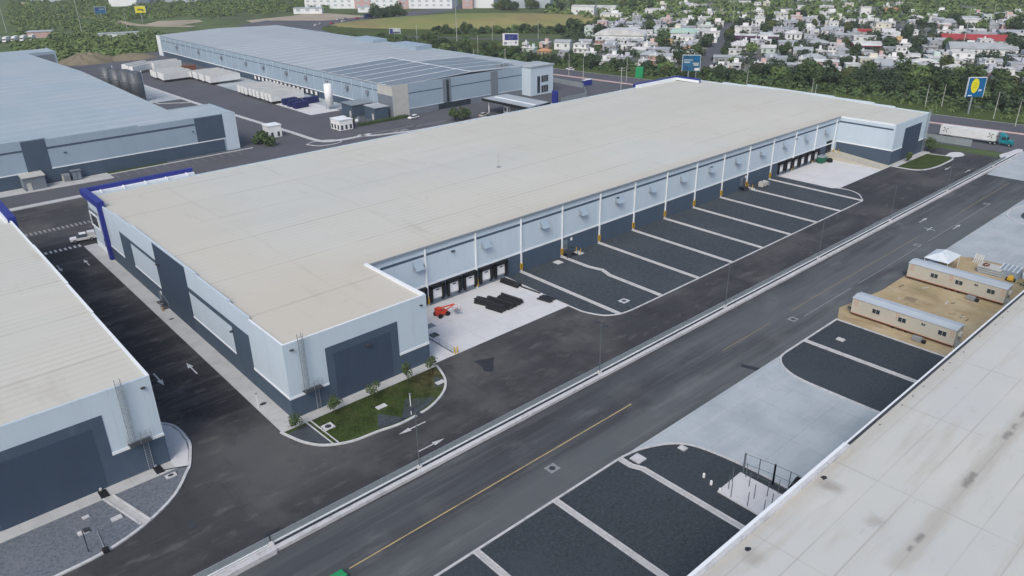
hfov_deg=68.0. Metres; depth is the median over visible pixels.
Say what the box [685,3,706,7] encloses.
long building
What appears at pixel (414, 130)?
kerb
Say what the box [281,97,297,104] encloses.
container
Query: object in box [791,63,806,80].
tree
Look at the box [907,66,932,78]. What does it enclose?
tree
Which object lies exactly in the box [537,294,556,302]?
pipe stack
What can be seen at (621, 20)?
house
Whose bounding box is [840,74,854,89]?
tree
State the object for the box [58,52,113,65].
earth mound
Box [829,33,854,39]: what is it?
long building
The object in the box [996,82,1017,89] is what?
tree
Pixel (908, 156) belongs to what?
sapling
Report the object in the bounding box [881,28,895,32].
house
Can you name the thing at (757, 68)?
tree
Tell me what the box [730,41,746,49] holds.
house
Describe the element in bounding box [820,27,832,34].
house
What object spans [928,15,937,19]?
house
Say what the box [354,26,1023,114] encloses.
undergrowth
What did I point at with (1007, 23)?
tree
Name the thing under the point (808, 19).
house
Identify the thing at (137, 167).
garden bed
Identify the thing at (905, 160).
pavement
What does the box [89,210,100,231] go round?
window
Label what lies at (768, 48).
house
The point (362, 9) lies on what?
factory building
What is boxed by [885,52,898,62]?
house
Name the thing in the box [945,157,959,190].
street lamp
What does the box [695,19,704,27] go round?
house
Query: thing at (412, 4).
factory building
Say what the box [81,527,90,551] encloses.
flood light
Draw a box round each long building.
[571,5,596,14]
[597,5,616,10]
[634,24,645,28]
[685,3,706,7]
[713,54,741,62]
[728,48,741,54]
[730,0,750,4]
[777,40,797,45]
[778,62,796,67]
[811,15,829,20]
[814,59,838,65]
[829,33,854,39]
[852,35,876,40]
[879,62,895,70]
[882,46,895,52]
[915,62,935,65]
[917,37,945,44]
[936,23,951,28]
[957,18,982,26]
[996,29,1023,33]
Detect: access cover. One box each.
[630,453,646,463]
[678,445,687,450]
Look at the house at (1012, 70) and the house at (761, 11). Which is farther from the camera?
the house at (761, 11)
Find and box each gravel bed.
[0,424,188,575]
[274,154,1015,544]
[288,376,442,443]
[439,444,787,575]
[508,176,861,314]
[782,320,944,411]
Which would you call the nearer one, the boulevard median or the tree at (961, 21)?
the boulevard median
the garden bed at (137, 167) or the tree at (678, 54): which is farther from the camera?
the tree at (678, 54)
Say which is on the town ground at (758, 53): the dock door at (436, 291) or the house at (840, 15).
the house at (840, 15)
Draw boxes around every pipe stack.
[474,296,493,305]
[485,300,506,312]
[487,295,513,309]
[496,296,518,306]
[499,292,523,304]
[500,277,521,287]
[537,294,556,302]
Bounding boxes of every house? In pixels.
[521,40,528,51]
[527,43,536,52]
[537,48,551,56]
[539,38,551,47]
[554,39,572,49]
[557,48,568,57]
[572,41,591,52]
[579,39,592,43]
[583,48,596,55]
[584,23,595,35]
[593,37,604,46]
[595,18,608,25]
[597,55,610,65]
[600,10,622,16]
[601,38,616,40]
[602,41,615,49]
[606,50,619,59]
[609,21,619,27]
[609,43,618,53]
[615,18,626,23]
[617,37,628,47]
[618,52,632,61]
[621,41,637,49]
[626,21,643,24]
[630,39,644,45]
[631,47,646,53]
[632,14,646,24]
[634,57,647,66]
[638,42,650,49]
[640,51,658,58]
[642,28,657,38]
[642,38,658,46]
[645,7,656,12]
[648,52,659,64]
[649,46,670,52]
[654,18,662,23]
[654,25,667,33]
[657,1,666,7]
[659,53,672,59]
[660,15,672,23]
[671,19,682,26]
[680,32,698,43]
[680,40,696,46]
[681,26,695,27]
[693,28,710,34]
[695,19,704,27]
[698,15,710,20]
[698,22,713,27]
[702,9,713,15]
[702,28,719,36]
[710,34,717,42]
[710,61,727,68]
[715,18,723,26]
[727,58,741,69]
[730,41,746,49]
[735,23,751,33]
[750,36,771,44]
[751,14,764,20]
[751,24,761,35]
[753,58,768,65]
[755,16,765,25]
[757,9,763,14]
[758,37,764,48]
[761,44,776,52]
[763,0,769,6]
[765,54,787,61]
[768,25,789,34]
[772,14,787,23]
[774,9,788,14]
[775,10,783,17]
[784,17,798,25]
[784,30,802,39]
[790,12,802,19]
[790,25,802,32]
[793,46,813,55]
[796,55,804,65]
[799,53,826,61]
[802,15,819,25]
[803,23,815,31]
[803,30,816,38]
[807,28,819,35]
[807,39,828,46]
[815,45,823,53]
[819,9,840,15]
[820,4,833,8]
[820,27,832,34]
[823,44,836,53]
[824,19,838,25]
[827,50,849,58]
[829,39,844,46]
[830,13,844,20]
[830,25,843,32]
[836,47,848,52]
[842,1,853,7]
[843,17,855,22]
[843,62,860,68]
[846,28,860,34]
[852,29,871,34]
[857,15,879,24]
[857,53,883,63]
[859,5,871,15]
[859,48,873,55]
[870,20,891,31]
[873,58,892,68]
[877,50,884,57]
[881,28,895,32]
[881,31,900,36]
[883,6,898,12]
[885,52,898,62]
[886,18,895,26]
[895,43,909,52]
[897,39,911,47]
[900,29,918,34]
[902,51,920,58]
[912,20,938,25]
[912,58,938,66]
[921,38,939,51]
[923,51,943,64]
[925,49,935,53]
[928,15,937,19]
[932,17,945,22]
[935,26,951,33]
[938,49,948,54]
[939,33,1007,42]
[941,18,956,25]
[943,48,975,63]
[943,64,964,67]
[945,41,1018,55]
[950,31,961,33]
[953,26,965,33]
[954,54,967,65]
[959,16,979,17]
[964,30,988,33]
[967,27,986,30]
[976,36,993,41]
[977,55,995,65]
[977,58,1002,65]
[981,12,992,19]
[984,64,996,69]
[986,20,999,29]
[986,70,1015,78]
[990,29,997,34]
[991,64,1018,78]
[998,22,1009,28]
[1003,12,1017,18]
[1006,58,1023,70]
[1007,63,1021,73]
[1012,57,1022,60]
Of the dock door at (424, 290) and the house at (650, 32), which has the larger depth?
the house at (650, 32)
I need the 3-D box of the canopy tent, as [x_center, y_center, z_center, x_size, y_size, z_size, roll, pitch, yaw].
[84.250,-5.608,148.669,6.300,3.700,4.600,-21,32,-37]
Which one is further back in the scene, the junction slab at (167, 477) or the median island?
the median island
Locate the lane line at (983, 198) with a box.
[959,183,1008,212]
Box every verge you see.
[321,26,553,55]
[553,65,1023,124]
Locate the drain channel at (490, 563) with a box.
[475,551,507,575]
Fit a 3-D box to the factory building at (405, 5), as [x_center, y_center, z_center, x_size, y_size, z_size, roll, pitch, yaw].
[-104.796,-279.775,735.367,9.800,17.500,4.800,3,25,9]
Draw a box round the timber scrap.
[903,296,917,302]
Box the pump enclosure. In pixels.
[717,453,800,514]
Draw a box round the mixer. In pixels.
[1005,275,1015,281]
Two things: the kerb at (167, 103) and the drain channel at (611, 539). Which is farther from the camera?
the kerb at (167, 103)
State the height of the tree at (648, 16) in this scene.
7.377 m
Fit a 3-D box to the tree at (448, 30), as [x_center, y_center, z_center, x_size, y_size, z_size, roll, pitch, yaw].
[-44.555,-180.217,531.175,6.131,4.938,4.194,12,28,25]
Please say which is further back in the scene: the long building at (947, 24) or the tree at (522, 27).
the tree at (522, 27)
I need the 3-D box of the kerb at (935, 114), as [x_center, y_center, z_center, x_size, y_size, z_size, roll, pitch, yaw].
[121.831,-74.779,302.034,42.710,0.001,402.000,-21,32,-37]
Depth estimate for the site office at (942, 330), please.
124.64 m
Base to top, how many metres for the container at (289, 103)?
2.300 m
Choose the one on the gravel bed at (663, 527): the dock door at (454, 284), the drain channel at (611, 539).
the drain channel at (611, 539)
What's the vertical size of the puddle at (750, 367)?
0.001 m
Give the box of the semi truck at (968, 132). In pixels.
[939,124,1013,146]
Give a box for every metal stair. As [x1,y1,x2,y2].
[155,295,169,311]
[563,245,583,257]
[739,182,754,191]
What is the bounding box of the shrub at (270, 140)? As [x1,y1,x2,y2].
[263,135,275,145]
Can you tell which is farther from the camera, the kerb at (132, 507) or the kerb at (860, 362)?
the kerb at (860, 362)
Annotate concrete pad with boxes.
[145,87,178,102]
[197,68,341,109]
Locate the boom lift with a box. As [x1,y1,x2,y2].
[433,303,460,318]
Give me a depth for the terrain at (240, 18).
682.08 m
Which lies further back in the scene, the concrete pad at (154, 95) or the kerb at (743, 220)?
the concrete pad at (154, 95)
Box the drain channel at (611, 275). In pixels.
[561,256,660,294]
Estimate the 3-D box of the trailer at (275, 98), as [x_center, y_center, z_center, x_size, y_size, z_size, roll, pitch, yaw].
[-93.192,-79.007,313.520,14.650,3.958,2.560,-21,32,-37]
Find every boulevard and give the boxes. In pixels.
[287,4,462,32]
[553,68,1023,153]
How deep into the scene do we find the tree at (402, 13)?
643.81 m
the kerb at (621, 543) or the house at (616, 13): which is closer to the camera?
the kerb at (621, 543)
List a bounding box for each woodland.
[2,0,328,58]
[544,0,1023,24]
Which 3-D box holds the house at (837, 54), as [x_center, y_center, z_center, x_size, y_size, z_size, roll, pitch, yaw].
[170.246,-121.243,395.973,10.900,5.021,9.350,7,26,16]
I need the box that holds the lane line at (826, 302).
[805,288,850,315]
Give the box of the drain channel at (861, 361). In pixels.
[805,340,915,381]
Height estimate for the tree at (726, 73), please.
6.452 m
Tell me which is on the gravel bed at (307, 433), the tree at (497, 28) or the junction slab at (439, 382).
the junction slab at (439, 382)
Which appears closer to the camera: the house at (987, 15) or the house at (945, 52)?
the house at (945, 52)
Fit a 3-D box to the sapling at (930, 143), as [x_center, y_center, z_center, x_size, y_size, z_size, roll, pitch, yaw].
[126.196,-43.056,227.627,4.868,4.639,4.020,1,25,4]
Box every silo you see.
[98,66,111,84]
[109,67,121,88]
[118,69,131,93]
[127,70,146,100]
[323,81,333,109]
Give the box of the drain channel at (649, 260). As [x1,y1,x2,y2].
[600,243,698,277]
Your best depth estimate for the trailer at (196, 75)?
364.49 m
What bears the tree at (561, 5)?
on the town ground at (758, 53)
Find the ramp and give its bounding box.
[826,150,888,169]
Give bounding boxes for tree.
[368,8,375,15]
[370,2,379,8]
[374,8,385,17]
[385,5,397,16]
[394,1,402,16]
[397,9,407,15]
[428,35,436,43]
[435,37,447,45]
[440,42,451,49]
[444,27,451,33]
[448,107,464,119]
[458,106,471,117]
[459,35,469,46]
[461,24,468,33]
[462,46,471,52]
[472,43,480,49]
[480,42,487,51]
[485,44,492,52]
[490,49,498,56]
[491,42,496,49]
[493,25,501,33]
[496,0,503,8]
[502,0,509,8]
[505,46,514,56]
[509,2,518,8]
[515,46,520,51]
[519,23,527,30]
[526,52,539,59]
[528,0,535,8]
[545,54,560,62]
[555,23,564,32]
[558,1,565,8]
[564,50,576,59]
[565,18,580,27]
[569,53,577,64]
[576,52,583,59]
[576,58,584,64]
[584,53,602,67]
[588,23,607,34]
[592,15,601,23]
[594,44,602,51]
[601,0,611,4]
[613,58,626,68]
[619,0,627,6]
[625,56,631,63]
[628,0,637,6]
[640,60,655,69]
[643,14,655,19]
[643,18,655,29]
[646,0,653,7]
[654,26,670,45]
[656,54,668,64]
[658,60,674,70]
[660,64,669,73]
[672,47,693,63]
[680,70,687,76]
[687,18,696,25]
[690,44,701,52]
[699,33,714,45]
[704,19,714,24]
[711,66,725,76]
[716,13,723,20]
[717,63,726,69]
[718,68,731,78]
[720,46,727,54]
[723,28,734,37]
[723,44,730,50]
[725,34,735,41]
[733,69,743,76]
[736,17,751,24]
[745,42,759,53]
[750,62,766,73]
[760,21,767,31]
[764,58,787,74]
[767,19,776,28]
[770,65,789,78]
[778,44,788,54]
[784,41,792,49]
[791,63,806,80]
[792,41,800,50]
[793,9,806,16]
[793,59,813,80]
[794,49,810,57]
[795,19,806,30]
[803,55,820,80]
[806,63,822,83]
[811,18,817,25]
[818,13,825,22]
[822,63,839,83]
[823,59,832,64]
[839,56,852,66]
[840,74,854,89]
[841,66,859,78]
[842,38,849,44]
[844,22,852,31]
[849,42,861,55]
[849,71,862,80]
[856,68,874,82]
[862,62,876,69]
[864,74,882,85]
[867,82,881,91]
[873,68,888,81]
[878,69,903,84]
[882,78,907,92]
[883,35,899,45]
[893,56,913,81]
[895,51,905,58]
[900,5,910,15]
[900,25,914,40]
[905,63,929,78]
[905,78,919,90]
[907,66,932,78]
[910,35,927,47]
[914,75,927,86]
[915,18,921,24]
[921,16,928,24]
[922,69,944,87]
[925,61,939,71]
[926,66,956,85]
[938,10,951,18]
[939,54,954,65]
[942,36,952,48]
[944,72,962,96]
[948,11,962,20]
[949,76,968,94]
[952,65,966,73]
[956,16,965,25]
[965,62,986,82]
[970,87,989,101]
[974,19,989,28]
[986,77,1001,90]
[990,85,1009,95]
[990,89,1020,109]
[991,68,1010,78]
[993,75,1013,90]
[995,12,1004,19]
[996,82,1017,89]
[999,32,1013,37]
[1004,16,1020,26]
[1005,33,1023,49]
[1007,75,1019,89]
[1009,17,1023,29]
[1009,89,1020,95]
[1014,86,1023,104]
[1016,71,1023,78]
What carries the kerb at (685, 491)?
on the gravel bed at (663, 527)
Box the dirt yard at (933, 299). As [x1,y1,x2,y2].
[837,256,1023,355]
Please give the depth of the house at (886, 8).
619.54 m
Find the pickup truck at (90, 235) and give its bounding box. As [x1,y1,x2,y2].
[69,229,95,242]
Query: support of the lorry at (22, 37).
on the scrub ground at (207, 23)
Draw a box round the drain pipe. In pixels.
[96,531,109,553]
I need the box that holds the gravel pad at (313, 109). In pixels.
[276,103,338,114]
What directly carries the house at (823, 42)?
on the town ground at (758, 53)
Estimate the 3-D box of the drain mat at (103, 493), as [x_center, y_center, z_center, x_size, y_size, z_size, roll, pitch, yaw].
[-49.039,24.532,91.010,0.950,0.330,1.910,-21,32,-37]
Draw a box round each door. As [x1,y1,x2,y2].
[27,183,32,190]
[419,287,427,304]
[429,281,445,302]
[446,275,461,296]
[462,270,477,290]
[479,264,493,284]
[493,259,507,278]
[777,161,785,174]
[784,158,793,171]
[793,156,799,167]
[798,153,806,166]
[805,151,813,163]
[813,149,819,159]
[825,140,831,152]
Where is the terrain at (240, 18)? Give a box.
[205,0,1023,233]
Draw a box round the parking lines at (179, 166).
[114,151,242,176]
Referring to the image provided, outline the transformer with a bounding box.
[61,173,70,181]
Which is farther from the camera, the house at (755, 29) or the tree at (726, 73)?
the house at (755, 29)
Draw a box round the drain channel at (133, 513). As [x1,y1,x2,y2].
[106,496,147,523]
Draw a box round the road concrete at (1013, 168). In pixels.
[987,151,1023,180]
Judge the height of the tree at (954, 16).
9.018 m
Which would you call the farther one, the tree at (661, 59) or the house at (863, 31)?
the house at (863, 31)
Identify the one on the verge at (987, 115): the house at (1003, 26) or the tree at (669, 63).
the tree at (669, 63)
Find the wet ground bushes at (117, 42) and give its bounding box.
[8,36,156,60]
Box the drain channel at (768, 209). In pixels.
[721,197,814,221]
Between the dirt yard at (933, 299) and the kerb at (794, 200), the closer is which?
the dirt yard at (933, 299)
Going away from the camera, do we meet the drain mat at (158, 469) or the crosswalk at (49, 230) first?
the drain mat at (158, 469)
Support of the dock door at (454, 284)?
in the warehouse at (307, 282)
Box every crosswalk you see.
[24,220,91,236]
[44,244,80,254]
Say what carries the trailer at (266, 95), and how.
on the concrete pad at (232, 85)
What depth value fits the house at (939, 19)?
553.30 m
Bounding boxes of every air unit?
[911,335,925,343]
[966,294,978,302]
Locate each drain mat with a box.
[98,488,109,498]
[153,465,164,473]
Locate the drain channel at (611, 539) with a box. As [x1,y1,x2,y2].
[555,500,665,575]
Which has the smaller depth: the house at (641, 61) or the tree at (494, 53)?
the house at (641, 61)
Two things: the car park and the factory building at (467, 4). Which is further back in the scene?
the factory building at (467, 4)
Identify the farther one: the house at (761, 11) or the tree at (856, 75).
the house at (761, 11)
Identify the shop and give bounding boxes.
[665,37,673,43]
[734,33,756,40]
[757,34,779,41]
[850,41,882,49]
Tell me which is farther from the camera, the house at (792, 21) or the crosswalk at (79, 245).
the house at (792, 21)
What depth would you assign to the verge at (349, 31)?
541.67 m
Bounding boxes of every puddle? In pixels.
[263,527,285,538]
[474,357,493,371]
[741,364,759,370]
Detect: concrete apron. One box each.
[427,280,566,363]
[779,160,889,187]
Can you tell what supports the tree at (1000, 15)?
on the town ground at (758, 53)
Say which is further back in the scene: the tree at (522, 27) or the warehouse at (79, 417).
the tree at (522, 27)
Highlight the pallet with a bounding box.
[973,253,985,263]
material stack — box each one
[977,261,1003,277]
[999,263,1022,280]
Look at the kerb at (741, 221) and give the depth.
174.88 m
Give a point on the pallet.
(974, 261)
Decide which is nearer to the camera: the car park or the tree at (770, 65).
the tree at (770, 65)
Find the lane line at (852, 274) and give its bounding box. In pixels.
[791,236,917,310]
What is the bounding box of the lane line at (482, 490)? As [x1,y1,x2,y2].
[349,404,630,568]
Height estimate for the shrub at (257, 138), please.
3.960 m
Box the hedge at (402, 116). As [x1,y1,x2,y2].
[357,114,408,125]
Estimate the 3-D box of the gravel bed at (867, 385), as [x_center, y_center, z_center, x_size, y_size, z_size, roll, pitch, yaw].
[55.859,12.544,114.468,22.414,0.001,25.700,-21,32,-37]
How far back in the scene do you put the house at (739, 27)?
511.86 m
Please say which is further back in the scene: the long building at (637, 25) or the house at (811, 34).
the long building at (637, 25)
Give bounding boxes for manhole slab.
[544,463,559,472]
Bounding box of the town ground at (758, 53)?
[564,0,1022,111]
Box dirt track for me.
[20,2,192,26]
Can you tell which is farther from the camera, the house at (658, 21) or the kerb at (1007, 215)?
the house at (658, 21)
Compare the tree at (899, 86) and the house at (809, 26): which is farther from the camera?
the house at (809, 26)
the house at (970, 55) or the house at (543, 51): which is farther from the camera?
the house at (543, 51)
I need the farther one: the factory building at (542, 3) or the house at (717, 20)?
the factory building at (542, 3)
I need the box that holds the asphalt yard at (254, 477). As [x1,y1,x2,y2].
[12,145,999,575]
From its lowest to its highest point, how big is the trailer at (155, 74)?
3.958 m
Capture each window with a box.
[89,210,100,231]
[446,79,449,101]
[537,76,539,92]
[541,75,547,81]
[541,84,547,91]
[872,308,880,314]
[898,316,906,323]
[930,273,937,278]
[938,330,946,336]
[955,279,963,285]
[986,288,995,294]
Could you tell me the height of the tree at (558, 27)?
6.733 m
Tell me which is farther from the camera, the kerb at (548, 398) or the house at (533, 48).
the house at (533, 48)
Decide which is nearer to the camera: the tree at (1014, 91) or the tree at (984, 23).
the tree at (1014, 91)
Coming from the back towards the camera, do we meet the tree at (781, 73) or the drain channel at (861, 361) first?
the tree at (781, 73)
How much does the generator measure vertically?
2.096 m
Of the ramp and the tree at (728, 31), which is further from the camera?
the tree at (728, 31)
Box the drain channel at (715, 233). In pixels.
[665,218,761,247]
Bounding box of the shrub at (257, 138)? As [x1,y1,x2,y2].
[251,133,265,143]
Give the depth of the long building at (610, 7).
679.64 m
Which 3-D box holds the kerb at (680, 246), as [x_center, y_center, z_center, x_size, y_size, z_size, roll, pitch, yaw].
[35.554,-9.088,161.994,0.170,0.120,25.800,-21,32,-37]
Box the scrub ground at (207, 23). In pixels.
[0,0,243,55]
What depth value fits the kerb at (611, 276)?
147.47 m
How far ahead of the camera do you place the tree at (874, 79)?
317.57 m
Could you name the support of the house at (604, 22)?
on the town ground at (758, 53)
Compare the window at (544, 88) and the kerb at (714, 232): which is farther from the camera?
the window at (544, 88)
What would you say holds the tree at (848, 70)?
on the town ground at (758, 53)
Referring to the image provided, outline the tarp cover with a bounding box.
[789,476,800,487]
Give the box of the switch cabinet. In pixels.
[69,169,82,180]
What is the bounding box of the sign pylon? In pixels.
[551,90,557,103]
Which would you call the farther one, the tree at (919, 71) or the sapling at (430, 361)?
the tree at (919, 71)
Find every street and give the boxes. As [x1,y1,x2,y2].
[407,36,577,41]
[700,14,734,66]
[711,56,764,60]
[876,13,914,41]
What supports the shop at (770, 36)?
on the town ground at (758, 53)
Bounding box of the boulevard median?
[553,74,1023,134]
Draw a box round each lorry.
[2,36,9,42]
[10,35,18,40]
[19,35,26,40]
[364,13,372,18]
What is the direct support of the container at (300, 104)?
on the gravel pad at (313, 109)
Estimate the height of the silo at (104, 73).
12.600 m
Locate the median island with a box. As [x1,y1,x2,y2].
[999,149,1022,157]
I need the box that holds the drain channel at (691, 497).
[620,458,743,528]
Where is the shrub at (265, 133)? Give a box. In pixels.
[255,130,267,135]
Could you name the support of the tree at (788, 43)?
on the town ground at (758, 53)
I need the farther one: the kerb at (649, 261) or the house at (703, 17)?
the house at (703, 17)
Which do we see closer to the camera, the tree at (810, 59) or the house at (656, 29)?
the tree at (810, 59)
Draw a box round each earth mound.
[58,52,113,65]
[112,53,156,61]
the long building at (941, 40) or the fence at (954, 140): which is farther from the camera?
the long building at (941, 40)
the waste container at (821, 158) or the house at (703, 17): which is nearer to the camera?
the waste container at (821, 158)
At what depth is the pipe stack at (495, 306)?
134.60 m
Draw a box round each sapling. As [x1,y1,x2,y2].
[288,412,302,429]
[326,394,342,414]
[363,379,380,397]
[401,361,412,382]
[425,355,437,367]
[905,152,912,159]
[924,136,940,149]
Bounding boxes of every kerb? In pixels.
[54,422,191,575]
[103,498,141,524]
[110,147,252,174]
[112,494,150,519]
[144,85,370,141]
[147,99,190,103]
[208,154,1013,575]
[212,541,276,575]
[217,154,1019,575]
[280,365,446,445]
[306,139,341,145]
[306,422,333,443]
[310,420,338,441]
[357,116,487,135]
[434,442,787,575]
[474,552,501,575]
[478,549,510,575]
[505,176,862,315]
[520,272,618,314]
[522,271,620,312]
[553,501,659,575]
[555,68,1019,124]
[557,499,668,575]
[560,256,659,295]
[563,256,661,294]
[598,243,696,277]
[599,242,697,276]
[618,460,740,529]
[622,457,744,526]
[631,230,728,261]
[634,229,732,261]
[663,218,760,247]
[666,218,761,246]
[692,207,789,234]
[695,207,790,233]
[719,197,814,222]
[722,197,816,221]
[749,189,837,210]
[753,189,840,210]
[768,179,861,200]
[772,179,860,199]
[780,318,945,412]
[804,341,914,382]
[806,339,917,380]
[891,153,953,169]
[1006,206,1023,223]
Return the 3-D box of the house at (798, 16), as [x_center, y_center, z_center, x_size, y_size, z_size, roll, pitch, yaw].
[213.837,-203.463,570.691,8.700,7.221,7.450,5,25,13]
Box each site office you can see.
[847,292,965,348]
[903,258,1013,305]
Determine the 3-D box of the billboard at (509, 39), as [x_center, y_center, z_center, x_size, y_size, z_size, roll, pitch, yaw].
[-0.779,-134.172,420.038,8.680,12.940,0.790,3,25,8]
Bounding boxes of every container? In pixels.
[174,64,195,69]
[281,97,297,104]
[286,98,302,106]
[292,100,308,108]
[303,96,318,103]
[635,67,643,77]
[817,154,827,163]
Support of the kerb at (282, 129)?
on the back road at (316, 126)
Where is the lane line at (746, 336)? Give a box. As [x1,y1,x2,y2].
[722,323,769,350]
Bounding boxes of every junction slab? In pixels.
[77,531,89,536]
[110,514,122,521]
[165,471,176,479]
[321,422,335,430]
[375,403,386,409]
[435,379,445,384]
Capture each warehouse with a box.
[0,47,239,191]
[0,200,169,531]
[79,76,932,416]
[156,25,554,116]
[687,290,1023,575]
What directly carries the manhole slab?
on the road at (669, 384)
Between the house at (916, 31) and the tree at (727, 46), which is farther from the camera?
the house at (916, 31)
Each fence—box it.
[193,156,1004,575]
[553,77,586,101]
[929,133,972,146]
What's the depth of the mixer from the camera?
142.75 m
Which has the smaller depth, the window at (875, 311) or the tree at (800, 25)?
the window at (875, 311)
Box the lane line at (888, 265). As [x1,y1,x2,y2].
[859,247,917,282]
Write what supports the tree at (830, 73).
on the town ground at (758, 53)
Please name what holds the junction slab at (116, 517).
on the gravel bed at (54, 547)
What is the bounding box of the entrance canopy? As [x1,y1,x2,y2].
[482,94,549,112]
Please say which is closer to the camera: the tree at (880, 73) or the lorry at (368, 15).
the tree at (880, 73)
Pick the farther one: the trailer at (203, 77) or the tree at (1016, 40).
the tree at (1016, 40)
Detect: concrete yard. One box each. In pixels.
[630,355,878,486]
[903,200,1023,276]
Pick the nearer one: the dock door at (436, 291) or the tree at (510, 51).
the dock door at (436, 291)
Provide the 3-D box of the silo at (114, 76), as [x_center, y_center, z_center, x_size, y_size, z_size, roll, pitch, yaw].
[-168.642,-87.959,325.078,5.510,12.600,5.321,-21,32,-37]
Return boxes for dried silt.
[470,355,506,375]
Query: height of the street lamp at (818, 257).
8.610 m
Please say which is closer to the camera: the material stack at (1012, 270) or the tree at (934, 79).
the material stack at (1012, 270)
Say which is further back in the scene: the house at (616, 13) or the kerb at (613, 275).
the house at (616, 13)
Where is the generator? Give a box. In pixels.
[758,180,769,187]
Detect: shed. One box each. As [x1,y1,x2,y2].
[17,170,47,191]
[341,99,372,116]
[364,102,388,119]
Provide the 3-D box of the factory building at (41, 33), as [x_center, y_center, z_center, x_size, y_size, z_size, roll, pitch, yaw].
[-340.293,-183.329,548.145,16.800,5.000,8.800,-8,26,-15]
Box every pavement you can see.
[0,173,113,197]
[0,461,175,542]
[9,195,81,210]
[84,243,435,431]
[161,424,187,468]
[429,339,454,361]
[889,151,929,165]
[946,152,963,156]
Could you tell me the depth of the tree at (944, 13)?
556.36 m
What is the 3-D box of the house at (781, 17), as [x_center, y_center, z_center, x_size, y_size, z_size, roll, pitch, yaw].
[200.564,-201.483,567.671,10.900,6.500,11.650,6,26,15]
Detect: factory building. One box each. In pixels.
[26,30,53,37]
[97,31,138,37]
[108,0,148,5]
[149,0,210,2]
[293,7,323,13]
[304,0,457,8]
[354,0,369,8]
[358,6,371,12]
[399,0,408,8]
[462,0,473,8]
[473,0,497,7]
[510,0,552,7]
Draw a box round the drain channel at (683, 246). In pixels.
[634,230,730,261]
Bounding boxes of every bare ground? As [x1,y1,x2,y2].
[146,20,202,25]
[245,13,363,22]
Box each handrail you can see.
[428,332,453,352]
[827,150,879,168]
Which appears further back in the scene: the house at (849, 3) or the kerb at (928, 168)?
the house at (849, 3)
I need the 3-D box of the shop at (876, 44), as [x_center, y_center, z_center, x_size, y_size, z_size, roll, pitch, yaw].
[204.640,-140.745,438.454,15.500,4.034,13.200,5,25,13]
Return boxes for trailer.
[121,60,145,68]
[124,61,148,69]
[128,62,153,71]
[148,58,176,62]
[150,66,180,75]
[151,60,181,68]
[151,67,182,76]
[153,68,183,78]
[157,68,187,77]
[159,69,190,78]
[161,70,189,81]
[189,67,218,78]
[192,68,223,78]
[195,69,225,80]
[198,70,229,79]
[201,71,232,82]
[205,71,235,81]
[207,72,240,84]
[237,81,270,92]
[240,82,274,93]
[244,83,277,95]
[248,84,282,97]
[252,85,286,96]
[256,86,289,98]
[260,87,294,100]
[264,88,298,102]
[268,89,303,103]
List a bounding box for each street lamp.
[407,406,422,469]
[594,320,608,373]
[723,261,736,307]
[816,217,830,258]
[888,184,902,220]
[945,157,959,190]
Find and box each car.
[408,114,418,119]
[479,112,488,116]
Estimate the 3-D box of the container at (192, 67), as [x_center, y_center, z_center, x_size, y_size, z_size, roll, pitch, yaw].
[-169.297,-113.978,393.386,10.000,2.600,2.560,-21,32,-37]
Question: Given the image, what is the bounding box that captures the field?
[331,13,618,28]
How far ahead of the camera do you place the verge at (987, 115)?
291.23 m
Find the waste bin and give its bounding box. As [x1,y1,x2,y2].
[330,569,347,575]
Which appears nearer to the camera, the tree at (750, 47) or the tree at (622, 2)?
the tree at (750, 47)
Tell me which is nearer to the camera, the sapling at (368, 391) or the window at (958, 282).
the sapling at (368, 391)
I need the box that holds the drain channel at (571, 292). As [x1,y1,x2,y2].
[522,272,618,312]
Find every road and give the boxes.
[0,52,623,211]
[237,174,1023,575]
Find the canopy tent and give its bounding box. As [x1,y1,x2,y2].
[924,249,960,267]
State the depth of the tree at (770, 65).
342.68 m
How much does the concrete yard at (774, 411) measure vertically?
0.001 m
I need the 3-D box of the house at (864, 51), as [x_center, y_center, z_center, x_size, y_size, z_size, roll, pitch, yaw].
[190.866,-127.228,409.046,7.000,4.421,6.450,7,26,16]
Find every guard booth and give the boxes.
[261,122,281,136]
[330,115,352,130]
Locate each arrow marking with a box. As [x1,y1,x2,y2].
[153,374,163,384]
[186,363,197,373]
[400,421,424,433]
[417,439,442,451]
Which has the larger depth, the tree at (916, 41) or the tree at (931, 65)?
the tree at (916, 41)
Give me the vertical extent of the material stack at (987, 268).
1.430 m
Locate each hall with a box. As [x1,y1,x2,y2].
[595,27,647,41]
[669,28,697,42]
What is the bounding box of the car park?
[239,21,316,26]
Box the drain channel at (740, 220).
[693,207,787,233]
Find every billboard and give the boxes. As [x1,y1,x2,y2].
[94,7,105,17]
[134,6,145,22]
[389,28,400,38]
[503,33,517,46]
[682,55,700,77]
[964,77,987,113]
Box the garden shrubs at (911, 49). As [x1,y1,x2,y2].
[552,15,1023,97]
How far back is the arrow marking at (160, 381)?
114.79 m
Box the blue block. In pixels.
[582,79,591,85]
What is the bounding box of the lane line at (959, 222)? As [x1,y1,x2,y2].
[929,205,987,240]
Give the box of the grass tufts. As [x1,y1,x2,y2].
[313,368,433,442]
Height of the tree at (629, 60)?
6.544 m
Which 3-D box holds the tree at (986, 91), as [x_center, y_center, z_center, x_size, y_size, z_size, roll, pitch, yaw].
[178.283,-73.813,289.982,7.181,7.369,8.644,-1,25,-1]
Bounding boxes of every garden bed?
[107,162,167,173]
[285,367,443,443]
[897,154,950,168]

